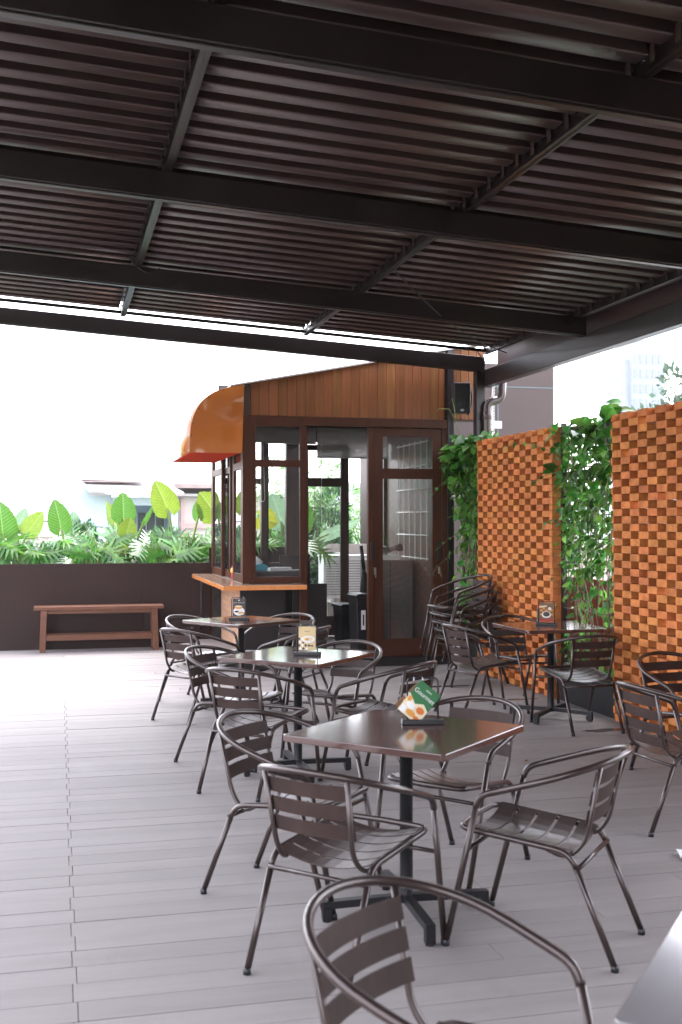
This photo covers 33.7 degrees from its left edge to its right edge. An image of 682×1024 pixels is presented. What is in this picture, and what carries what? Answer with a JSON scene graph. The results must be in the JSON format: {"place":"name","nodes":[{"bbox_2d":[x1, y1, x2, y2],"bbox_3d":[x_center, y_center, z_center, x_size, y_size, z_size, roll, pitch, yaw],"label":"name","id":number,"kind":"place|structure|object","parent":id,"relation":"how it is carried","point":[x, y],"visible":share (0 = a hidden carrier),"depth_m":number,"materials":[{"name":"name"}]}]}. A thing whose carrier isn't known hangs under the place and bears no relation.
{"place":"outdoors","nodes":[
{"label":"outdoors","id":0,"kind":"place"},
{"bbox_2d":[18,518,62,563],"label":"distant house","id":1,"kind":"structure","parent":0,"point":[44,534],"depth_m":50.03,"materials":[{"name":"white paint"}]},
{"bbox_2d":[65,749,78,1021],"bbox_3d":[-3.357,1.753,5.566,14.200,0.274,15.660,0,-1,-14],"label":"deck base","id":2,"kind":"object","parent":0,"point":[70,909],"depth_m":4.56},
{"bbox_2d":[567,575,617,670],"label":"parapet wall","id":3,"kind":"structure","parent":2,"relation":"on","point":[600,619],"depth_m":10.70,"materials":[{"name":"red paint"}]},
{"bbox_2d":[62,461,184,561],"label":"blue house","id":4,"kind":"structure","parent":0,"point":[88,487],"depth_m":29.72,"materials":[{"name":"paint"}]},
{"bbox_2d":[119,513,163,540],"bbox_3d":[-5.483,0.617,30.740,1.300,1.200,0.070,0,-1,-14],"label":"window","id":5,"kind":"structure","parent":4,"relation":"in","point":[150,524],"depth_m":30.77,"materials":[{"name":"grey glass"}]},
{"bbox_2d":[170,483,318,561],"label":"pink house","id":6,"kind":"structure","parent":0,"point":[188,499],"depth_m":33.89,"materials":[{"name":"paint"}]},
{"bbox_2d":[0,646,681,1023],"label":"deck","id":7,"kind":"structure","parent":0,"point":[152,934],"depth_m":4.98,"materials":[{"name":"wood"}]},
{"bbox_2d":[34,603,163,652],"bbox_3d":[-2.904,1.392,13.538,1.515,0.540,0.310,0,-1,-14],"label":"wooden bench","id":8,"kind":"object","parent":7,"relation":"on","point":[152,634],"visible":1,"depth_m":13.45,"materials":[{"name":"brown wood"}]},
{"bbox_2d":[0,547,284,650],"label":"planter wall","id":9,"kind":"structure","parent":7,"relation":"on","point":[172,588],"depth_m":13.76,"materials":[{"name":"metal"}]},
{"bbox_2d":[0,502,17,563],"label":"elephant ear plant","id":10,"kind":"object","parent":9,"relation":"on","point":[8,526],"visible":0.76,"depth_m":13.87,"materials":[{"name":"plant"}]},
{"bbox_2d":[0,527,29,563],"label":"philodendron plant","id":11,"kind":"object","parent":9,"relation":"in","point":[12,548],"visible":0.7,"depth_m":13.70,"materials":[{"name":"green plant"}]},
{"bbox_2d":[15,508,28,536],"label":"elephant ear plant","id":12,"kind":"object","parent":9,"relation":"on","point":[21,515],"visible":0.39,"depth_m":14.44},
{"bbox_2d":[15,511,43,562],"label":"elephant ear plant","id":13,"kind":"object","parent":9,"relation":"on","point":[32,523],"visible":0.78,"depth_m":13.98,"materials":[{"name":"plant"}]},
{"bbox_2d":[0,532,67,563],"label":"philodendron plant","id":14,"kind":"object","parent":9,"relation":"in","point":[39,553],"visible":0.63,"depth_m":13.81,"materials":[{"name":"green plant"}]},
{"bbox_2d":[8,531,84,563],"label":"philodendron plant","id":15,"kind":"object","parent":9,"relation":"in","point":[57,538],"visible":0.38,"depth_m":14.01,"materials":[{"name":"green plant"}]},
{"bbox_2d":[47,499,71,551],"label":"elephant ear plant","id":16,"kind":"object","parent":9,"relation":"on","point":[58,517],"visible":0.85,"depth_m":14.07,"materials":[{"name":"plant"}]},
{"bbox_2d":[18,521,110,566],"bbox_3d":[-3.421,0.446,14.033,1.221,0.728,0.801,0,-1,-14],"label":"philodendron plant","id":17,"kind":"object","parent":9,"relation":"in","point":[71,532],"visible":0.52,"depth_m":13.95,"materials":[{"name":"green plant"}]},
{"bbox_2d":[67,518,98,562],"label":"conifer shrub","id":18,"kind":"object","parent":9,"relation":"on","point":[87,523],"visible":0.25,"depth_m":14.66,"materials":[{"name":"green plant"}]},
{"bbox_2d":[60,523,137,563],"bbox_3d":[-2.994,0.447,14.050,1.012,0.705,1.009,0,-1,-14],"label":"philodendron plant","id":19,"kind":"object","parent":9,"relation":"in","point":[80,550],"visible":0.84,"depth_m":13.93,"materials":[{"name":"green plant"}]},
{"bbox_2d":[106,501,118,529],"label":"elephant ear plant","id":20,"kind":"object","parent":9,"relation":"on","point":[108,510],"visible":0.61,"depth_m":14.60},
{"bbox_2d":[111,492,135,543],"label":"elephant ear plant","id":21,"kind":"object","parent":9,"relation":"on","point":[123,507],"visible":0.64,"depth_m":14.36,"materials":[{"name":"plant"}]},
{"bbox_2d":[117,517,136,560],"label":"elephant ear plant","id":22,"kind":"object","parent":9,"relation":"on","point":[126,526],"visible":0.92,"depth_m":14.12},
{"bbox_2d":[88,535,173,563],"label":"philodendron plant","id":23,"kind":"object","parent":9,"relation":"in","point":[102,542],"visible":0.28,"depth_m":14.19,"materials":[{"name":"green plant"}]},
{"bbox_2d":[133,507,152,550],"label":"elephant ear plant","id":24,"kind":"object","parent":9,"relation":"on","point":[146,519],"visible":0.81,"depth_m":14.61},
{"bbox_2d":[102,521,194,562],"bbox_3d":[-2.504,0.455,14.418,1.118,0.689,0.782,0,-1,-39],"label":"philodendron plant","id":25,"kind":"object","parent":9,"relation":"in","point":[163,545],"visible":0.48,"depth_m":14.41,"materials":[{"name":"green plant"}]},
{"bbox_2d":[150,480,179,554],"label":"elephant ear plant","id":26,"kind":"object","parent":9,"relation":"on","point":[164,499],"visible":0.89,"depth_m":14.49,"materials":[{"name":"plant"}]},
{"bbox_2d":[129,531,209,562],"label":"philodendron plant","id":27,"kind":"object","parent":9,"relation":"in","point":[193,548],"visible":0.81,"depth_m":14.23,"materials":[{"name":"green plant"}]},
{"bbox_2d":[146,525,210,562],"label":"philodendron plant","id":28,"kind":"object","parent":9,"relation":"on","point":[162,534],"visible":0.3,"depth_m":14.56,"materials":[{"name":"green plant"}]},
{"bbox_2d":[173,526,210,562],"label":"philodendron plant","id":29,"kind":"object","parent":9,"relation":"in","point":[203,560],"visible":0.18,"depth_m":14.58,"materials":[{"name":"green plant"}]},
{"bbox_2d":[188,502,203,562],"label":"elephant ear plant","id":30,"kind":"object","parent":9,"relation":"on","point":[196,518],"visible":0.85,"depth_m":14.48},
{"bbox_2d":[196,491,210,523],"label":"elephant ear plant","id":31,"kind":"object","parent":9,"relation":"on","point":[203,501],"visible":0.38,"depth_m":14.50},
{"bbox_2d":[196,531,280,554],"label":"philodendron plant","id":32,"kind":"object","parent":9,"relation":"in","point":[271,544],"visible":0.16,"depth_m":14.36,"materials":[{"name":"green plant"}]},
{"bbox_2d":[256,508,277,544],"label":"elephant ear plant","id":33,"kind":"object","parent":9,"relation":"on","point":[273,520],"visible":0.5,"depth_m":14.82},
{"bbox_2d":[269,493,284,538],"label":"elephant ear plant","id":34,"kind":"object","parent":9,"relation":"on","point":[277,504],"visible":0.61,"depth_m":15.06,"materials":[{"name":"plant"}]},
{"bbox_2d":[269,530,337,568],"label":"philodendron plant","id":35,"kind":"object","parent":9,"relation":"in","point":[312,545],"visible":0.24,"depth_m":14.94,"materials":[{"name":"green plant"}]},
{"bbox_2d":[308,504,313,533],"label":"elephant ear plant","id":36,"kind":"object","parent":9,"relation":"on","point":[310,519],"visible":0.16,"depth_m":15.07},
{"bbox_2d":[308,519,359,543],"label":"elephant ear plant","id":37,"kind":"object","parent":9,"relation":"on","point":[330,533],"visible":0.61,"depth_m":15.34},
{"bbox_2d":[151,628,245,725],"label":"metal armchair","id":38,"kind":"object","parent":7,"relation":"on","point":[166,636],"visible":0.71,"depth_m":8.76,"materials":[{"name":"brown metal"}]},
{"bbox_2d":[160,614,237,707],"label":"metal armchair","id":39,"kind":"object","parent":7,"relation":"on","point":[177,625],"visible":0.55,"depth_m":9.81,"materials":[{"name":"brown metal"}]},
{"bbox_2d":[174,645,291,772],"bbox_3d":[-0.702,1.242,7.289,0.632,0.728,0.584,0,-1,25],"label":"metal armchair","id":40,"kind":"object","parent":7,"relation":"on","point":[197,661],"visible":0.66,"depth_m":7.33,"materials":[{"name":"black metal"}]},
{"bbox_2d":[182,615,299,704],"bbox_3d":[-0.832,1.262,9.386,0.700,0.726,0.700,0,-1,42],"label":"bistro table","id":41,"kind":"object","parent":7,"relation":"on","point":[252,621],"visible":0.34,"depth_m":9.32,"materials":[{"name":"black metal"}]},
{"bbox_2d":[228,597,249,619],"bbox_3d":[-0.850,0.803,9.398,0.170,0.190,0.052,0,-1,4],"label":"menu stand","id":42,"kind":"object","parent":41,"relation":"on","point":[238,607],"visible":1,"depth_m":9.39,"materials":[{"name":"black metal"}]},
{"bbox_2d":[196,667,321,801],"bbox_3d":[-0.484,1.235,6.566,0.584,0.728,0.632,0,-1,29],"label":"metal armchair","id":43,"kind":"object","parent":7,"relation":"on","point":[239,694],"visible":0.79,"depth_m":6.41,"materials":[{"name":"brown metal"}]},
{"bbox_2d":[244,613,318,704],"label":"metal armchair","id":44,"kind":"object","parent":7,"relation":"on","point":[288,629],"visible":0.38,"depth_m":10.05,"materials":[{"name":"black metal"}]},
{"bbox_2d":[200,709,381,922],"bbox_3d":[-0.208,1.218,4.704,0.632,0.728,0.584,0,-1,29],"label":"metal armchair","id":45,"kind":"object","parent":7,"relation":"on","point":[231,736],"visible":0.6,"depth_m":4.75,"materials":[{"name":"black metal"}]},
{"bbox_2d":[248,625,337,722],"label":"metal armchair","id":46,"kind":"object","parent":7,"relation":"on","point":[323,635],"visible":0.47,"depth_m":8.85,"materials":[{"name":"brown metal"}]},
{"bbox_2d":[219,646,373,782],"bbox_3d":[-0.264,1.239,6.918,0.700,0.726,0.700,0,-1,29],"label":"bistro table","id":47,"kind":"object","parent":7,"relation":"on","point":[279,656],"visible":0.88,"depth_m":6.88,"materials":[{"name":"black metal"}]},
{"bbox_2d":[293,624,320,655],"bbox_3d":[-0.207,0.781,6.890,0.170,0.190,0.052,0,-1,2],"label":"menu stand","id":48,"kind":"object","parent":47,"relation":"on","point":[307,637],"visible":1,"depth_m":6.88,"materials":[{"name":"black metal"}]},
{"bbox_2d":[167,636,460,665],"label":"platform","id":49,"kind":"structure","parent":7,"relation":"on","point":[211,642],"depth_m":13.26,"materials":[{"name":"wood"}]},
{"bbox_2d":[332,602,349,640],"bbox_3d":[0.038,1.341,13.709,0.203,0.470,0.351,0,-1,-20],"label":"waste bin","id":50,"kind":"object","parent":49,"relation":"on","point":[341,620],"visible":0.69,"depth_m":13.58,"materials":[{"name":"black plastic"}]},
{"bbox_2d":[347,592,366,649],"bbox_3d":[0.213,1.242,12.723,0.203,0.650,0.351,0,-1,-17],"label":"waste bin","id":51,"kind":"object","parent":49,"relation":"on","point":[357,601],"visible":0.7,"depth_m":12.58,"materials":[{"name":"black plastic"}]},
{"bbox_2d":[359,545,366,592],"bbox_3d":[0.296,0.969,13.076,0.176,1.164,0.177,0,-1,-14],"label":"folded umbrella","id":52,"kind":"object","parent":49,"relation":"on","point":[363,586],"visible":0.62,"depth_m":13.05,"materials":[{"name":"black fabric"}]},
{"bbox_2d":[360,559,412,638],"bbox_3d":[0.544,1.074,13.543,0.520,1.000,0.473,0,-1,-14],"label":"steel cabinet","id":53,"kind":"object","parent":49,"relation":"on","point":[397,598],"visible":0.4,"depth_m":13.34,"materials":[{"name":"metal"}]},
{"bbox_2d":[171,345,483,669],"bbox_3d":[-0.282,-0.094,13.100,3.230,3.504,3.050,0,-1,-14],"label":"wooden kiosk","id":54,"kind":"object","parent":7,"relation":"on","point":[375,414],"visible":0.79,"depth_m":12.19,"materials":[{"name":"brown wood"}]},
{"bbox_2d":[212,459,224,575],"bbox_3d":[-1.484,-0.098,13.614,0.035,1.718,0.830,0,-1,-14],"label":"sliding window","id":55,"kind":"structure","parent":54,"relation":"in","point":[218,468],"depth_m":13.60,"materials":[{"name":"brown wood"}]},
{"bbox_2d":[224,456,232,577],"bbox_3d":[-1.321,-0.103,13.129,0.035,1.718,0.610,0,-1,-14],"label":"sliding window","id":56,"kind":"structure","parent":54,"relation":"in","point":[228,514],"depth_m":13.06,"materials":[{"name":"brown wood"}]},
{"bbox_2d":[233,453,240,582],"bbox_3d":[-1.097,-0.112,12.069,0.035,1.718,0.615,0,-1,-14],"label":"sliding window","id":57,"kind":"structure","parent":54,"relation":"in","point":[236,458],"depth_m":12.16,"materials":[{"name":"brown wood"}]},
{"bbox_2d":[253,416,302,582],"bbox_3d":[-0.662,-0.129,11.784,0.534,1.738,0.050,0,-1,-14],"label":"window","id":58,"kind":"structure","parent":54,"relation":"in","point":[258,421],"depth_m":11.77,"materials":[{"name":"brown wood"}]},
{"bbox_2d":[307,445,348,635],"bbox_3d":[-0.212,0.359,14.299,0.633,2.420,0.050,0,-1,-14],"label":"rear door","id":59,"kind":"structure","parent":54,"relation":"in","point":[342,482],"depth_m":14.34,"materials":[{"name":"brown wood"}]},
{"bbox_2d":[374,428,441,656],"bbox_3d":[0.718,0.325,12.116,0.762,2.441,0.088,0,-1,-14],"label":"sliding door","id":60,"kind":"structure","parent":54,"relation":"in","point":[394,646],"depth_m":12.10,"materials":[{"name":"brown wood"}]},
{"bbox_2d":[396,438,427,560],"bbox_3d":[0.847,-0.139,13.461,0.020,1.400,1.200,0,-1,-14],"label":"wire rack","id":61,"kind":"object","parent":54,"relation":"attached to","point":[415,511],"visible":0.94,"depth_m":13.35,"materials":[{"name":"white metal"}]},
{"bbox_2d":[451,381,471,414],"bbox_3d":[1.298,-1.216,12.041,0.218,0.369,0.147,0,-1,-6],"label":"wall speaker","id":62,"kind":"object","parent":54,"relation":"attached to","point":[460,394],"depth_m":11.97,"materials":[{"name":"black plastic"}]},
{"bbox_2d":[280,640,382,765],"bbox_3d":[-0.026,1.244,7.510,0.584,0.728,0.632,0,-1,30],"label":"metal armchair","id":63,"kind":"object","parent":7,"relation":"on","point":[366,665],"visible":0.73,"depth_m":7.62,"materials":[{"name":"black metal"}]},
{"bbox_2d":[0,0,681,615],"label":"pergola","id":64,"kind":"object","parent":7,"relation":"on","point":[502,178],"visible":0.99,"depth_m":6.28,"materials":[{"name":"paint"}]},
{"bbox_2d":[482,383,505,435],"bbox_3d":[1.616,0.116,11.881,0.268,3.063,0.125,0,-1,-14],"label":"drain pipe","id":65,"kind":"object","parent":64,"relation":"attached to","point":[488,405],"visible":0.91,"depth_m":11.84,"materials":[{"name":"white metal"}]},
{"bbox_2d":[243,764,445,983],"bbox_3d":[0.012,1.212,3.988,0.584,0.728,0.632,0,-1,33],"label":"metal armchair","id":66,"kind":"object","parent":7,"relation":"on","point":[342,835],"visible":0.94,"depth_m":3.88,"materials":[{"name":"brown metal"}]},
{"bbox_2d":[321,660,446,779],"bbox_3d":[0.266,1.237,6.754,0.632,0.728,0.584,0,-1,36],"label":"metal armchair","id":67,"kind":"object","parent":7,"relation":"on","point":[406,672],"visible":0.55,"depth_m":6.70,"materials":[{"name":"black metal"}]},
{"bbox_2d":[283,710,523,946],"bbox_3d":[0.256,1.217,4.418,0.700,0.726,0.700,0,-1,33],"label":"bistro table","id":68,"kind":"object","parent":7,"relation":"on","point":[385,732],"visible":0.85,"depth_m":4.36,"materials":[{"name":"laminate"}]},
{"bbox_2d":[395,677,443,724],"bbox_3d":[0.316,0.761,4.544,0.196,0.194,0.052,0,-1,-2],"label":"menu stand","id":69,"kind":"object","parent":68,"relation":"on","point":[415,703],"visible":1,"depth_m":4.54,"materials":[{"name":"paper"}]},
{"bbox_2d":[302,875,593,1023],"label":"metal armchair","id":70,"kind":"object","parent":7,"relation":"on","point":[350,998],"visible":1,"depth_m":2.51,"materials":[{"name":"brown metal"}]},
{"bbox_2d":[370,695,529,888],"bbox_3d":[0.511,1.221,5.026,0.584,0.728,0.632,0,-1,36],"label":"metal armchair","id":71,"kind":"object","parent":7,"relation":"on","point":[437,779],"visible":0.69,"depth_m":5.07,"materials":[{"name":"brown metal"}]},
{"bbox_2d":[462,483,477,638],"bbox_3d":[1.404,0.447,11.915,0.045,2.400,0.600,0,-1,-14],"label":"wire trellis","id":72,"kind":"object","parent":7,"relation":"on","point":[463,567],"visible":0.18,"depth_m":12.12,"materials":[{"name":"paint"}]},
{"bbox_2d":[430,400,498,637],"bbox_3d":[1.257,0.083,11.823,0.676,2.535,0.852,0,-1,-14],"label":"climbing vine","id":73,"kind":"object","parent":72,"relation":"attached to","point":[459,459],"visible":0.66,"depth_m":11.79,"materials":[{"name":"green plant"}]},
{"bbox_2d":[432,606,508,687],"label":"metal armchair","id":74,"kind":"object","parent":7,"relation":"on","point":[474,641],"visible":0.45,"depth_m":10.74,"materials":[{"name":"black metal"}]},
{"bbox_2d":[428,598,505,678],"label":"metal armchair","id":75,"kind":"object","parent":74,"relation":"on","point":[495,606],"visible":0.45,"depth_m":10.77,"materials":[{"name":"black metal"}]},
{"bbox_2d":[425,590,501,669],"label":"metal armchair","id":76,"kind":"object","parent":75,"relation":"on","point":[493,599],"visible":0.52,"depth_m":10.84,"materials":[{"name":"black metal"}]},
{"bbox_2d":[423,582,501,661],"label":"metal armchair","id":77,"kind":"object","parent":76,"relation":"on","point":[471,618],"visible":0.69,"depth_m":10.81,"materials":[{"name":"black metal"}]},
{"bbox_2d":[420,574,492,653],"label":"metal armchair","id":78,"kind":"object","parent":77,"relation":"on","point":[478,584],"visible":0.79,"depth_m":10.99,"materials":[{"name":"black metal"}]},
{"bbox_2d":[434,623,529,713],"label":"metal armchair","id":79,"kind":"object","parent":7,"relation":"on","point":[484,663],"visible":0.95,"depth_m":9.04,"materials":[{"name":"black metal"}]},
{"bbox_2d":[476,427,560,698],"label":"brick wall","id":80,"kind":"structure","parent":7,"relation":"on","point":[518,555],"depth_m":10.51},
{"bbox_2d":[481,614,559,709],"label":"metal armchair","id":81,"kind":"object","parent":7,"relation":"on","point":[496,648],"visible":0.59,"depth_m":9.81,"materials":[{"name":"black metal"}]},
{"bbox_2d":[442,744,644,973],"bbox_3d":[0.762,1.214,4.177,0.632,0.728,0.584,0,-1,28],"label":"metal armchair","id":82,"kind":"object","parent":7,"relation":"on","point":[515,818],"visible":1,"depth_m":4.12,"materials":[{"name":"brown metal"}]},
{"bbox_2d":[493,621,611,724],"bbox_3d":[1.649,1.257,8.862,0.700,0.726,0.700,0,-1,-15],"label":"bistro table","id":83,"kind":"object","parent":7,"relation":"on","point":[551,631],"visible":0.91,"depth_m":8.80,"materials":[{"name":"black metal"}]},
{"bbox_2d":[535,601,556,625],"bbox_3d":[1.621,0.799,8.894,0.170,0.190,0.052,0,-1,12],"label":"menu stand","id":84,"kind":"object","parent":83,"relation":"on","point":[545,612],"visible":1,"depth_m":8.89,"materials":[{"name":"black metal"}]},
{"bbox_2d":[530,634,624,736],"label":"metal armchair","id":85,"kind":"object","parent":7,"relation":"on","point":[589,674],"visible":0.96,"depth_m":8.27,"materials":[{"name":"brown metal"}]},
{"bbox_2d":[558,669,618,718],"bbox_3d":[2.161,1.489,9.306,0.340,0.270,1.050,0,-1,-14],"label":"planter trough","id":86,"kind":"object","parent":7,"relation":"on","point":[603,701],"visible":0.32,"depth_m":9.13,"materials":[{"name":"black plastic"}]},
{"bbox_2d":[504,399,633,676],"bbox_3d":[1.937,0.230,9.274,0.628,2.220,1.351,0,-1,-22],"label":"climbing vine","id":87,"kind":"object","parent":86,"relation":"in","point":[601,452],"visible":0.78,"depth_m":9.23,"materials":[{"name":"green plant"}]},
{"bbox_2d":[561,412,621,681],"bbox_3d":[2.060,0.424,9.296,0.045,2.400,1.060,0,-1,-14],"label":"wire trellis","id":88,"kind":"object","parent":7,"relation":"on","point":[564,608],"visible":0.3,"depth_m":9.66,"materials":[{"name":"paint"}]},
{"bbox_2d":[603,681,681,836],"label":"metal armchair","id":89,"kind":"object","parent":7,"relation":"on","point":[661,738],"visible":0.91,"depth_m":5.72,"materials":[{"name":"brown metal"}]},
{"bbox_2d":[611,401,681,739],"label":"brick wall","id":90,"kind":"structure","parent":7,"relation":"on","point":[646,461],"depth_m":8.23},
{"bbox_2d":[614,911,681,1023],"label":"bistro table","id":91,"kind":"object","parent":7,"relation":"on","point":[654,996],"visible":1,"depth_m":1.96,"materials":[{"name":"black metal"}]},
{"bbox_2d":[629,651,681,769],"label":"metal armchair","id":92,"kind":"object","parent":7,"relation":"on","point":[658,678],"visible":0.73,"depth_m":7.00,"materials":[{"name":"brown metal"}]},
{"bbox_2d":[0,296,681,518],"label":"sky","id":93,"kind":"structure","parent":0,"point":[65,395],"materials":[{"name":"white"}]},
{"bbox_2d":[383,544,402,553],"bbox_3d":[0.582,0.439,13.456,0.304,0.124,0.104,0,-1,-11],"label":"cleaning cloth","id":94,"kind":"object","parent":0,"point":[389,549],"visible":0.75,"depth_m":13.43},
{"bbox_2d":[599,340,663,484],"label":"office tower","id":95,"kind":"structure","parent":0,"point":[628,373],"depth_m":221.95,"materials":[{"name":"white concrete"}]},
{"bbox_2d":[600,354,662,480],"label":"window","id":96,"kind":"structure","parent":95,"relation":"in","point":[617,361],"depth_m":222.08,"materials":[{"name":"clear glass"}]},
{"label":"rear terrace","id":97,"kind":"structure","parent":0,"visible":0},
{"bbox_2d":[256,456,320,533],"bbox_3d":[-1.235,0.348,19.298,2.000,2.655,1.182,0,-1,-14],"label":"bamboo clump","id":98,"kind":"object","parent":97,"relation":"on","point":[276,489],"visible":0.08,"depth_m":19.22,"materials":[{"name":"green plant"}]},
{"bbox_2d":[308,507,328,611],"bbox_3d":[-0.543,0.780,16.745,0.782,1.863,0.794,0,-1,-14],"label":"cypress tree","id":99,"kind":"object","parent":97,"relation":"on","point":[314,574],"visible":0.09,"depth_m":16.65,"materials":[{"name":"green plant"}]},
{"bbox_2d":[310,487,354,548],"bbox_3d":[-0.119,0.620,18.086,1.173,2.217,1.179,0,-1,-14],"label":"cypress tree","id":100,"kind":"object","parent":97,"relation":"on","point":[326,511],"visible":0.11,"depth_m":18.03,"materials":[{"name":"green plant"}]},
{"bbox_2d":[308,461,359,543],"bbox_3d":[-0.287,0.364,19.692,1.670,2.608,1.143,0,-1,-14],"label":"bamboo clump","id":101,"kind":"object","parent":97,"relation":"on","point":[317,494],"visible":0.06,"depth_m":19.67,"materials":[{"name":"green plant"}]},
{"bbox_2d":[308,455,359,541],"bbox_3d":[-0.455,0.288,20.926,1.874,2.783,1.186,0,-1,-14],"label":"bamboo clump","id":102,"kind":"object","parent":97,"relation":"on","point":[337,476],"visible":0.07,"depth_m":20.87,"materials":[{"name":"green plant"}]},
{"bbox_2d":[316,482,359,543],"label":"bamboo clump","id":103,"kind":"object","parent":97,"relation":"on","point":[356,489],"visible":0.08,"depth_m":19.83,"materials":[{"name":"green plant"}]},
{"bbox_2d":[317,554,366,615],"bbox_3d":[0.122,1.122,16.051,0.880,1.025,0.400,0,-1,-14],"label":"air conditioner","id":104,"kind":"object","parent":97,"relation":"on","point":[329,576],"visible":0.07,"depth_m":15.85,"materials":[{"name":"white metal"}]},
{"bbox_2d":[323,544,612,615],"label":"terrace parapet","id":105,"kind":"structure","parent":97,"relation":"on","point":[354,548],"depth_m":17.56,"materials":[{"name":"pink paint"}]},
{"bbox_3d":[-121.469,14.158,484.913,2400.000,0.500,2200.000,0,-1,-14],"label":"ground","id":106,"kind":"structure","parent":0,"visible":0},
{"bbox_2d":[360,363,553,629],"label":"brown building","id":107,"kind":"structure","parent":106,"relation":"on","point":[526,404],"depth_m":14.53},
{"bbox_2d":[321,482,646,544],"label":"boundary wall","id":108,"kind":"structure","parent":106,"relation":"on","point":[353,497],"depth_m":22.66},
{"bbox_2d":[631,357,681,410],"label":"broadleaf tree","id":109,"kind":"object","parent":106,"relation":"on","point":[664,380],"visible":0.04,"depth_m":66.65,"materials":[{"name":"green plant"}]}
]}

